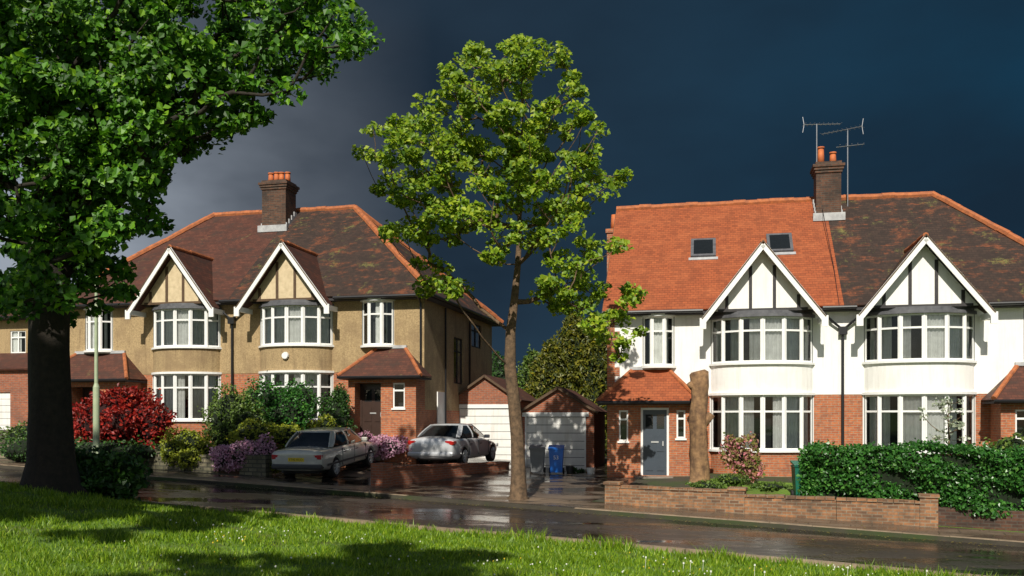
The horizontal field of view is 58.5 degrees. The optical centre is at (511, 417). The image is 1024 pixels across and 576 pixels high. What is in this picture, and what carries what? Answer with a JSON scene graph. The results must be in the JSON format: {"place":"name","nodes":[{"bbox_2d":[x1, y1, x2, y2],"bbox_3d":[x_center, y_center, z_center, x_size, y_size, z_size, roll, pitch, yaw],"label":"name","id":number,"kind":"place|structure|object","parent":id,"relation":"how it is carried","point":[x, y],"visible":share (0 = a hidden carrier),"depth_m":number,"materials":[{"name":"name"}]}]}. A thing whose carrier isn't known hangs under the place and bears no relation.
{"place":"outdoors","nodes":[
{"label":"outdoors","id":0,"kind":"place"},
{"bbox_2d":[247,457,638,500],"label":"driveway","id":1,"kind":"structure","parent":0,"point":[583,486],"depth_m":28.31,"materials":[{"name":"asphalt"}]},
{"bbox_2d":[172,446,280,473],"bbox_3d":[-8.906,1.358,29.142,3.986,0.917,0.983,0,0,8],"label":"shrub","id":2,"kind":"object","parent":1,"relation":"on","point":[189,457],"visible":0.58,"depth_m":29.09,"materials":[{"name":"green plant"}]},
{"bbox_2d":[271,427,377,476],"bbox_3d":[-5.984,1.028,29.834,2.020,1.443,4.779,0,4,13],"label":"parked saloon car","id":3,"kind":"object","parent":1,"relation":"on","point":[330,451],"visible":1,"depth_m":28.39,"materials":[{"name":"metal"}]},
{"bbox_2d":[357,431,411,460],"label":"azalea bush","id":4,"kind":"object","parent":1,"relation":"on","point":[390,446],"visible":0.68,"depth_m":32.06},
{"bbox_2d":[408,423,497,463],"bbox_3d":[-2.074,0.936,33.953,2.100,1.488,4.818,0,0,19],"label":"parked silver car","id":5,"kind":"object","parent":1,"relation":"on","point":[461,442],"visible":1,"depth_m":32.30,"materials":[{"name":"paint"}]},
{"bbox_2d":[529,444,545,472],"bbox_3d":[0.879,1.412,31.518,0.540,0.979,0.637,0,0,6],"label":"grey wheelie bin","id":6,"kind":"object","parent":1,"relation":"on","point":[537,455],"visible":1,"depth_m":31.27,"materials":[{"name":"plastic"}]},
{"bbox_2d":[548,445,564,472],"bbox_3d":[1.532,1.426,31.518,0.540,0.979,0.637,0,0,6],"label":"blue wheelie bin","id":7,"kind":"object","parent":1,"relation":"on","point":[556,454],"visible":1,"depth_m":31.27,"materials":[{"name":"plastic"}]},
{"bbox_2d":[0,468,1023,575],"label":"road","id":8,"kind":"structure","parent":0,"point":[983,559],"depth_m":19.65,"materials":[{"name":"asphalt"}]},
{"bbox_2d":[147,474,1022,573],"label":"fallen leaves","id":9,"kind":"object","parent":8,"relation":"on","point":[612,516],"visible":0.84,"depth_m":20.93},
{"bbox_2d":[0,430,1023,575],"bbox_3d":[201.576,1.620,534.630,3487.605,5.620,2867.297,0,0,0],"label":"ground","id":10,"kind":"structure","parent":0,"point":[677,481],"depth_m":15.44,"materials":[{"name":"green plant"}]},
{"bbox_2d":[0,370,27,428],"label":"brick walls","id":11,"kind":"structure","parent":10,"relation":"on","point":[14,383],"depth_m":39.12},
{"bbox_2d":[0,393,9,429],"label":"garage door","id":12,"kind":"structure","parent":11,"relation":"attached to","point":[4,410],"depth_m":39.31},
{"bbox_2d":[0,320,27,352],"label":"walls","id":13,"kind":"structure","parent":10,"relation":"on","point":[6,329],"depth_m":40.94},
{"bbox_2d":[0,284,27,370],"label":"roof","id":14,"kind":"structure","parent":13,"relation":"on","point":[13,361],"depth_m":39.82,"materials":[{"name":"brown tile"}]},
{"bbox_2d":[11,331,25,352],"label":"window frames","id":15,"kind":"structure","parent":13,"relation":"attached to","point":[18,337],"depth_m":40.89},
{"bbox_2d":[13,332,21,351],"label":"curtains","id":16,"kind":"object","parent":15,"relation":"attached to","point":[15,344],"visible":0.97,"depth_m":40.99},
{"bbox_2d":[0,429,160,463],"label":"garden shrub","id":17,"kind":"object","parent":10,"relation":"on","point":[16,451],"visible":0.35,"depth_m":29.79,"materials":[{"name":"green plant"}]},
{"bbox_2d":[75,444,152,501],"bbox_3d":[-8.588,1.208,18.886,2.160,1.371,1.562,0,0,-16],"label":"undergrowth bush","id":18,"kind":"object","parent":10,"relation":"on","point":[113,474],"visible":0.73,"depth_m":18.75,"materials":[{"name":"green plant"}]},
{"bbox_2d":[72,383,176,448],"bbox_3d":[-13.185,0.066,31.074,3.527,2.574,3.180,0,0,41],"label":"red maple shrub","id":19,"kind":"object","parent":10,"relation":"on","point":[126,414],"visible":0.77,"depth_m":30.51,"materials":[{"name":"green plant"}]},
{"bbox_2d":[128,452,220,472],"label":"garden wall","id":20,"kind":"structure","parent":10,"relation":"on","point":[204,465],"depth_m":29.47,"materials":[{"name":"stone"}]},
{"bbox_2d":[153,422,217,465],"bbox_3d":[-10.601,0.853,29.823,2.129,1.448,1.797,0,0,0],"label":"yellow green shrub","id":21,"kind":"object","parent":10,"relation":"on","point":[184,439],"visible":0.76,"depth_m":29.63,"materials":[{"name":"green plant"}]},
{"bbox_2d":[0,0,384,495],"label":"chestnut tree","id":22,"kind":"object","parent":10,"relation":"on","point":[118,140],"visible":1,"depth_m":16.34,"materials":[{"name":"green plant"}]},
{"bbox_2d":[196,375,273,448],"bbox_3d":[-9.499,-0.036,31.226,2.844,2.928,1.904,0,0,28],"label":"olive shrub","id":23,"kind":"object","parent":10,"relation":"on","point":[230,412],"visible":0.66,"depth_m":31.00,"materials":[{"name":"green plant"}]},
{"bbox_2d":[207,432,276,472],"bbox_3d":[-8.604,1.127,29.239,2.189,1.336,1.584,0,0,0],"label":"azalea bush","id":24,"kind":"object","parent":10,"relation":"on","point":[231,456],"visible":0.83,"depth_m":28.86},
{"bbox_2d":[239,457,271,475],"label":"bricks","id":25,"kind":"object","parent":10,"relation":"on","point":[258,466],"visible":0.21,"depth_m":28.66,"materials":[{"name":"brick"}]},
{"bbox_2d":[71,372,459,464],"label":"brick walls","id":26,"kind":"structure","parent":10,"relation":"on","point":[414,419],"depth_m":32.95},
{"bbox_2d":[82,384,380,436],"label":"door frames","id":27,"kind":"structure","parent":26,"relation":"attached to","point":[361,385],"depth_m":33.40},
{"bbox_2d":[84,386,380,441],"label":"front doors","id":28,"kind":"structure","parent":27,"relation":"in","point":[371,423],"depth_m":33.33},
{"bbox_2d":[83,298,405,421],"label":"sills","id":29,"kind":"structure","parent":26,"relation":"on","point":[274,345],"depth_m":34.02,"materials":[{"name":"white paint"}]},
{"bbox_2d":[70,348,431,380],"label":"porch roof","id":30,"kind":"structure","parent":26,"relation":"attached to","point":[386,362],"depth_m":33.55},
{"bbox_2d":[75,345,406,353],"bbox_3d":[-10.656,-2.605,35.026,13.980,0.110,0.115,0,0,13],"label":"lead top","id":31,"kind":"object","parent":30,"relation":"on","point":[124,351],"visible":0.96,"depth_m":36.07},
{"bbox_2d":[76,377,431,382],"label":"porch soffit","id":32,"kind":"structure","parent":30,"relation":"attached to","point":[421,378],"depth_m":32.81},
{"bbox_2d":[75,296,500,326],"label":"soffit","id":33,"kind":"structure","parent":26,"relation":"attached to","point":[457,309],"depth_m":34.97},
{"bbox_2d":[70,299,491,410],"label":"pebbledash walls","id":34,"kind":"structure","parent":10,"relation":"on","point":[132,337],"depth_m":34.91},
{"bbox_2d":[76,214,332,311],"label":"brown roof","id":35,"kind":"structure","parent":34,"relation":"on","point":[235,246],"depth_m":37.21,"materials":[{"name":"tile"}]},
{"bbox_2d":[141,251,315,304],"bbox_3d":[-10.624,-5.355,34.446,7.575,1.970,0.001,0,0,13],"label":"panel cream","id":36,"kind":"object","parent":35,"relation":"attached to","point":[285,281],"visible":0.75,"depth_m":34.13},
{"bbox_2d":[144,262,317,304],"bbox_3d":[-10.629,-5.074,34.429,7.280,1.447,0.040,0,0,13],"label":"brown timber","id":37,"kind":"object","parent":36,"relation":"attached to","point":[312,297],"visible":0.76,"depth_m":34.16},
{"bbox_2d":[85,301,403,417],"bbox_3d":[-8.332,-2.115,35.409,15.943,4.370,7.452,0,0,-18],"label":"dark interior","id":38,"kind":"object","parent":34,"relation":"attached to","point":[367,395],"visible":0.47,"depth_m":33.86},
{"bbox_2d":[86,300,404,419],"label":"window frames","id":39,"kind":"structure","parent":34,"relation":"in","point":[190,320],"depth_m":34.71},
{"bbox_2d":[91,302,478,417],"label":"curtains","id":40,"kind":"object","parent":34,"relation":"attached to","point":[294,337],"visible":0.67,"depth_m":34.87,"materials":[{"name":"fabric"}]},
{"bbox_2d":[70,204,503,379],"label":"ridge tiles","id":41,"kind":"object","parent":34,"relation":"on","point":[367,219],"visible":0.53,"depth_m":38.68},
{"bbox_2d":[126,240,326,310],"bbox_3d":[-10.710,-5.303,34.066,8.283,2.446,0.080,0,0,13],"label":"undercloak","id":42,"kind":"object","parent":41,"relation":"attached to","point":[280,241],"visible":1,"depth_m":33.87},
{"bbox_2d":[125,242,337,318],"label":"bargeboards","id":43,"kind":"object","parent":41,"relation":"attached to","point":[238,309],"visible":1,"depth_m":34.15,"materials":[{"name":"white paint"}]},
{"bbox_2d":[71,293,502,381],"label":"gutters","id":44,"kind":"object","parent":34,"relation":"attached to","point":[343,297],"visible":0.55,"depth_m":33.52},
{"bbox_2d":[219,297,470,422],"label":"drain pipes","id":45,"kind":"object","parent":34,"relation":"attached to","point":[231,320],"visible":0.6,"depth_m":35.65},
{"bbox_2d":[229,209,489,317],"bbox_3d":[-5.628,-6.752,39.060,8.097,4.596,10.800,0,0,13],"label":"roof","id":46,"kind":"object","parent":34,"relation":"on","point":[355,256],"visible":0.51,"depth_m":36.23,"materials":[{"name":"brown tile"}]},
{"bbox_2d":[258,179,299,224],"bbox_3d":[-9.999,-8.600,39.249,1.340,3.000,1.190,0,0,13],"label":"chimney stack","id":47,"kind":"object","parent":46,"relation":"on","point":[278,201],"visible":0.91,"depth_m":38.80,"materials":[{"name":"brick"}]},
{"bbox_2d":[258,212,296,231],"bbox_3d":[-10.017,-8.376,39.171,1.340,1.000,1.110,0,0,13],"label":"lead flashing","id":48,"kind":"object","parent":47,"relation":"attached to","point":[272,228],"visible":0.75,"depth_m":38.67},
{"bbox_2d":[268,172,290,180],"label":"chimney pots","id":49,"kind":"object","parent":47,"relation":"on","point":[278,175],"visible":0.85,"depth_m":39.21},
{"bbox_2d":[437,392,444,423],"bbox_3d":[-2.739,-0.050,35.263,0.040,1.900,0.900,0,0,13],"label":"side door","id":50,"kind":"structure","parent":34,"relation":"attached to","point":[440,407],"depth_m":35.14,"materials":[{"name":"white paint"}]},
{"bbox_2d":[454,323,479,383],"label":"side window frames","id":51,"kind":"structure","parent":34,"relation":"attached to","point":[460,352],"depth_m":38.29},
{"bbox_2d":[223,413,340,448],"bbox_3d":[-7.439,0.473,30.225,4.096,1.291,1.682,0,0,-13],"label":"shrub","id":52,"kind":"object","parent":10,"relation":"on","point":[282,435],"visible":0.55,"depth_m":29.83,"materials":[{"name":"green plant"}]},
{"bbox_2d":[243,370,321,447],"bbox_3d":[-8.280,-0.227,32.094,3.080,2.888,2.009,0,0,0],"label":"evergreen shrub","id":53,"kind":"object","parent":10,"relation":"on","point":[296,404],"visible":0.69,"depth_m":31.73,"materials":[{"name":"green plant"}]},
{"bbox_2d":[315,383,357,430],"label":"evergreen shrub","id":54,"kind":"object","parent":10,"relation":"on","point":[337,406],"visible":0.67,"depth_m":31.82,"materials":[{"name":"green plant"}]},
{"bbox_2d":[371,463,392,486],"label":"brick gate pier","id":55,"kind":"structure","parent":10,"relation":"on","point":[381,474],"depth_m":26.16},
{"bbox_2d":[393,463,508,484],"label":"garden wall","id":56,"kind":"structure","parent":10,"relation":"on","point":[402,476],"depth_m":28.61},
{"bbox_2d":[393,461,509,467],"bbox_3d":[-2.019,1.504,29.407,0.309,0.206,7.099,0,0,31],"label":"coping","id":57,"kind":"object","parent":56,"relation":"on","point":[448,464],"visible":0.92,"depth_m":29.28,"materials":[{"name":"brick"}]},
{"bbox_2d":[458,374,536,459],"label":"brick garage","id":58,"kind":"structure","parent":10,"relation":"on","point":[483,403],"depth_m":37.59,"materials":[{"name":"brown brick"}]},
{"bbox_2d":[460,409,510,459],"bbox_3d":[-1.112,0.720,37.644,2.180,2.200,0.030,0,0,10],"label":"garage door","id":59,"kind":"structure","parent":58,"relation":"in","point":[482,419],"depth_m":37.56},
{"bbox_2d":[492,351,504,378],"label":"conifer tree","id":60,"kind":"object","parent":10,"relation":"on","point":[498,370],"visible":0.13,"depth_m":59.48,"materials":[{"name":"green plant"}]},
{"bbox_2d":[352,33,649,499],"bbox_3d":[-0.218,-4.156,24.103,8.140,12.890,4.441,0,0,0],"label":"maple tree","id":61,"kind":"object","parent":10,"relation":"on","point":[517,151],"visible":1,"depth_m":23.42,"materials":[{"name":"green plant"}]},
{"bbox_2d":[0,464,1023,575],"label":"kerb","id":62,"kind":"structure","parent":10,"relation":"on","point":[670,549],"depth_m":18.78,"materials":[{"name":"concrete"}]},
{"bbox_2d":[0,420,1023,449],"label":"border plants","id":63,"kind":"object","parent":10,"relation":"on","point":[1005,442],"visible":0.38,"depth_m":25.97,"materials":[{"name":"green plant"}]},
{"bbox_2d":[124,519,927,575],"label":"daisies","id":64,"kind":"object","parent":10,"relation":"on","point":[530,564],"visible":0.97,"depth_m":13.48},
{"bbox_2d":[516,344,540,395],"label":"conifer tree","id":65,"kind":"object","parent":10,"relation":"on","point":[531,356],"visible":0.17,"depth_m":46.71,"materials":[{"name":"green plant"}]},
{"bbox_2d":[521,339,580,398],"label":"conifer tree","id":66,"kind":"object","parent":10,"relation":"on","point":[548,375],"visible":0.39,"depth_m":44.43,"materials":[{"name":"green plant"}]},
{"bbox_2d":[521,386,606,468],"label":"brick garage","id":67,"kind":"structure","parent":10,"relation":"on","point":[573,421],"depth_m":34.21,"materials":[{"name":"brown brick"}]},
{"bbox_2d":[527,417,583,468],"bbox_3d":[1.629,1.020,34.262,2.180,2.100,0.030,0,0,10],"label":"garage door","id":68,"kind":"structure","parent":67,"relation":"in","point":[567,431],"depth_m":34.22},
{"bbox_2d":[531,310,606,446],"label":"conifer tree","id":69,"kind":"object","parent":10,"relation":"on","point":[571,336],"visible":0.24,"depth_m":45.33,"materials":[{"name":"green plant"}]},
{"bbox_2d":[566,330,606,456],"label":"conifer tree","id":70,"kind":"object","parent":10,"relation":"on","point":[594,381],"visible":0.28,"depth_m":44.15,"materials":[{"name":"green plant"}]},
{"bbox_2d":[635,476,673,478],"bbox_3d":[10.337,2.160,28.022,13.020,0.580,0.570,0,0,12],"label":"doorstep","id":71,"kind":"object","parent":10,"relation":"on","point":[645,477],"visible":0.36,"depth_m":29.06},
{"bbox_2d":[685,472,792,491],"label":"border plants","id":72,"kind":"object","parent":10,"relation":"on","point":[733,479],"visible":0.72,"depth_m":25.00,"materials":[{"name":"green plant"}]},
{"bbox_2d":[619,488,919,525],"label":"garden wall","id":73,"kind":"structure","parent":10,"relation":"on","point":[908,514],"depth_m":22.03,"materials":[{"name":"brick"}]},
{"bbox_2d":[619,485,924,503],"bbox_3d":[6.115,1.849,22.331,7.496,0.228,0.298,0,0,21],"label":"coping","id":74,"kind":"object","parent":73,"relation":"on","point":[777,495],"visible":0.98,"depth_m":22.08,"materials":[{"name":"brick"}]},
{"bbox_2d":[603,481,939,527],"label":"wall piers","id":75,"kind":"object","parent":10,"relation":"on","point":[929,513],"depth_m":22.37,"materials":[{"name":"brick"}]},
{"bbox_2d":[607,319,1023,476],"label":"brick walls","id":76,"kind":"structure","parent":10,"relation":"on","point":[995,422],"depth_m":29.26,"materials":[{"name":"brick"}]},
{"bbox_2d":[606,229,612,270],"bbox_3d":[3.968,-4.975,35.576,0.580,4.650,0.700,0,0,12],"label":"side chimney","id":77,"kind":"object","parent":76,"relation":"attached to","point":[609,232],"visible":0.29,"depth_m":35.31,"materials":[{"name":"red brick"}]},
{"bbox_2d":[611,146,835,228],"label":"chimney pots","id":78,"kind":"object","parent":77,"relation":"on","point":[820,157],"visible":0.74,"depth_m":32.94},
{"bbox_2d":[600,370,690,400],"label":"orange porch roof","id":79,"kind":"structure","parent":76,"relation":"attached to","point":[650,385],"depth_m":29.62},
{"bbox_2d":[641,408,668,474],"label":"door frames","id":80,"kind":"structure","parent":76,"relation":"attached to","point":[642,409],"depth_m":29.49,"materials":[{"name":"white paint"}]},
{"bbox_2d":[643,410,666,474],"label":"front doors","id":81,"kind":"structure","parent":80,"relation":"attached to","point":[654,458],"depth_m":29.52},
{"bbox_2d":[603,202,843,316],"bbox_3d":[7.689,-5.600,34.080,7.620,4.840,10.380,0,0,12],"label":"roof","id":82,"kind":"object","parent":76,"relation":"on","point":[661,268],"visible":0.51,"depth_m":32.04,"materials":[{"name":"orange tile"}]},
{"bbox_2d":[691,233,793,256],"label":"skylight frames","id":83,"kind":"structure","parent":82,"relation":"on","point":[790,249],"depth_m":31.90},
{"bbox_2d":[694,234,789,253],"bbox_3d":[8.022,-6.082,31.992,3.260,0.704,0.770,0,0,12],"label":"skylight glass","id":84,"kind":"object","parent":83,"relation":"in","point":[776,242],"visible":0.93,"depth_m":31.97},
{"bbox_2d":[689,199,844,260],"bbox_3d":[9.214,-6.719,31.978,5.934,2.473,1.791,0,0,-17],"label":"lead flashing","id":85,"kind":"object","parent":82,"relation":"on","point":[831,216],"visible":0.78,"depth_m":32.38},
{"bbox_2d":[598,401,1017,404],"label":"porch soffit","id":86,"kind":"structure","parent":76,"relation":"attached to","point":[991,402],"depth_m":29.21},
{"bbox_2d":[649,315,968,447],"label":"curtains","id":87,"kind":"object","parent":76,"relation":"attached to","point":[912,426],"visible":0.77,"depth_m":28.99,"materials":[{"name":"fabric"}]},
{"bbox_2d":[596,191,1023,400],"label":"ridge tiles","id":88,"kind":"object","parent":76,"relation":"attached to","point":[1007,233],"visible":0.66,"depth_m":32.86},
{"bbox_2d":[602,214,995,318],"bbox_3d":[7.894,-5.569,29.484,13.117,4.863,4.526,0,0,37],"label":"undercloak","id":89,"kind":"object","parent":88,"relation":"on","point":[810,296],"visible":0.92,"depth_m":28.06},
{"bbox_2d":[700,236,997,328],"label":"bargeboards","id":90,"kind":"object","parent":88,"relation":"attached to","point":[990,314],"visible":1,"depth_m":28.07,"materials":[{"name":"white paint"}]},
{"bbox_2d":[597,301,1023,403],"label":"gutters","id":91,"kind":"object","parent":90,"relation":"attached to","point":[824,308],"visible":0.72,"depth_m":29.02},
{"bbox_2d":[820,196,1023,313],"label":"roof","id":92,"kind":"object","parent":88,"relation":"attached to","point":[872,239],"visible":0.65,"depth_m":30.54,"materials":[{"name":"brown tile"}]},
{"bbox_2d":[810,160,844,212],"bbox_3d":[11.370,-7.650,32.981,1.090,3.000,1.040,0,0,12],"label":"chimney stack","id":93,"kind":"object","parent":92,"relation":"on","point":[826,176],"visible":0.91,"depth_m":32.58,"materials":[{"name":"brick"}]},
{"bbox_2d":[802,117,863,205],"bbox_3d":[11.617,-9.201,33.140,2.166,3.301,1.223,0,0,12],"label":"aerial","id":94,"kind":"object","parent":92,"relation":"on","point":[839,145],"visible":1,"depth_m":32.99,"materials":[{"name":"metal"}]},
{"bbox_2d":[617,307,1023,453],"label":"sills","id":95,"kind":"structure","parent":76,"relation":"on","point":[809,393],"depth_m":28.80,"materials":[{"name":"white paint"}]},
{"bbox_2d":[630,362,1023,369],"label":"lead top","id":96,"kind":"object","parent":95,"relation":"on","point":[1015,363],"visible":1,"depth_m":30.28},
{"bbox_2d":[619,313,1023,450],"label":"window frames","id":97,"kind":"structure","parent":76,"relation":"attached to","point":[801,330],"depth_m":28.90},
{"bbox_2d":[709,306,976,319],"bbox_3d":[10.345,-3.315,28.756,8.130,0.210,0.891,0,0,12],"label":"bay top","id":98,"kind":"object","parent":97,"relation":"on","point":[878,311],"visible":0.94,"depth_m":28.64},
{"bbox_2d":[718,260,972,311],"bbox_3d":[10.314,-4.124,28.566,7.567,1.447,0.034,0,0,12],"label":"dark timber","id":99,"kind":"object","parent":98,"relation":"on","point":[883,305],"visible":0.88,"depth_m":28.30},
{"bbox_2d":[715,245,977,311],"bbox_3d":[10.320,-4.405,28.583,7.878,1.970,0.001,0,0,12],"label":"white panel","id":100,"kind":"object","parent":98,"relation":"on","point":[950,287],"visible":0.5,"depth_m":28.29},
{"bbox_2d":[621,314,1023,447],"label":"dark interior","id":101,"kind":"object","parent":76,"relation":"attached to","point":[916,342],"visible":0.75,"depth_m":29.36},
{"bbox_2d":[981,366,1023,400],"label":"porch roof","id":102,"kind":"structure","parent":76,"relation":"attached to","point":[1013,388],"depth_m":27.41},
{"bbox_2d":[611,308,1023,394],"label":"white walls","id":103,"kind":"structure","parent":10,"relation":"on","point":[999,348],"depth_m":29.02,"materials":[{"name":"paint"}]},
{"bbox_2d":[627,305,1023,316],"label":"soffit","id":104,"kind":"structure","parent":103,"relation":"on","point":[861,308],"depth_m":28.89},
{"bbox_2d":[822,209,855,445],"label":"drain pipes","id":105,"kind":"object","parent":10,"relation":"on","point":[842,331],"visible":0.81,"depth_m":29.05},
{"bbox_2d":[938,506,1023,531],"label":"garden wall","id":106,"kind":"structure","parent":10,"relation":"on","point":[950,516],"depth_m":20.85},
{"bbox_2d":[0,459,1023,540],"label":"pavement","id":107,"kind":"structure","parent":0,"point":[978,533],"depth_m":23.03,"materials":[{"name":"concrete"}]},
{"bbox_2d":[92,285,99,453],"bbox_3d":[-12.815,-1.656,28.163,0.280,6.790,1.185,0,0,-21],"label":"street lamp","id":108,"kind":"object","parent":107,"relation":"on","point":[96,414],"visible":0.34,"depth_m":28.56,"materials":[{"name":"metal"}]},
{"bbox_2d":[0,0,1023,377],"label":"sky","id":109,"kind":"structure","parent":0,"point":[702,100],"materials":[{"name":"blue"}]},
{"bbox_2d":[710,479,1023,532],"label":"front lawn","id":110,"kind":"structure","parent":0,"point":[757,491],"depth_m":26.15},
{"bbox_2d":[687,369,714,482],"bbox_3d":[5.737,0.270,28.015,0.797,3.520,0.697,0,0,-17],"label":"pollarded tree","id":111,"kind":"object","parent":110,"relation":"on","point":[700,418],"visible":0.92,"depth_m":27.79,"materials":[{"name":"brown plant"}]},
{"bbox_2d":[718,431,765,482],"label":"pink flowering shrub","id":112,"kind":"object","parent":110,"relation":"on","point":[735,451],"visible":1,"depth_m":26.83,"materials":[{"name":"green plant"}]},
{"bbox_2d":[790,460,800,495],"bbox_3d":[8.012,1.694,25.218,0.560,1.019,0.637,0,0,6],"label":"green wheelie bin","id":113,"kind":"object","parent":110,"relation":"on","point":[794,469],"visible":0.41,"depth_m":25.10,"materials":[{"name":"plastic"}]},
{"bbox_2d":[796,437,1023,518],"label":"privet hedge","id":114,"kind":"object","parent":110,"relation":"on","point":[984,478],"visible":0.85,"depth_m":21.43,"materials":[{"name":"green plant"}]},
{"bbox_2d":[918,396,970,454],"bbox_3d":[11.796,0.852,25.012,1.547,2.908,1.072,0,0,0],"label":"sapling tree","id":115,"kind":"object","parent":110,"relation":"on","point":[952,424],"visible":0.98,"depth_m":24.96,"materials":[{"name":"green plant"}]},
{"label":"window","id":116,"kind":"object","parent":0,"visible":0},
{"bbox_2d":[151,299,333,311],"bbox_3d":[-10.483,-4.265,34.593,7.690,0.210,0.891,0,0,13],"label":"bay top","id":117,"kind":"object","parent":116,"relation":"on","point":[260,306],"visible":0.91,"depth_m":34.28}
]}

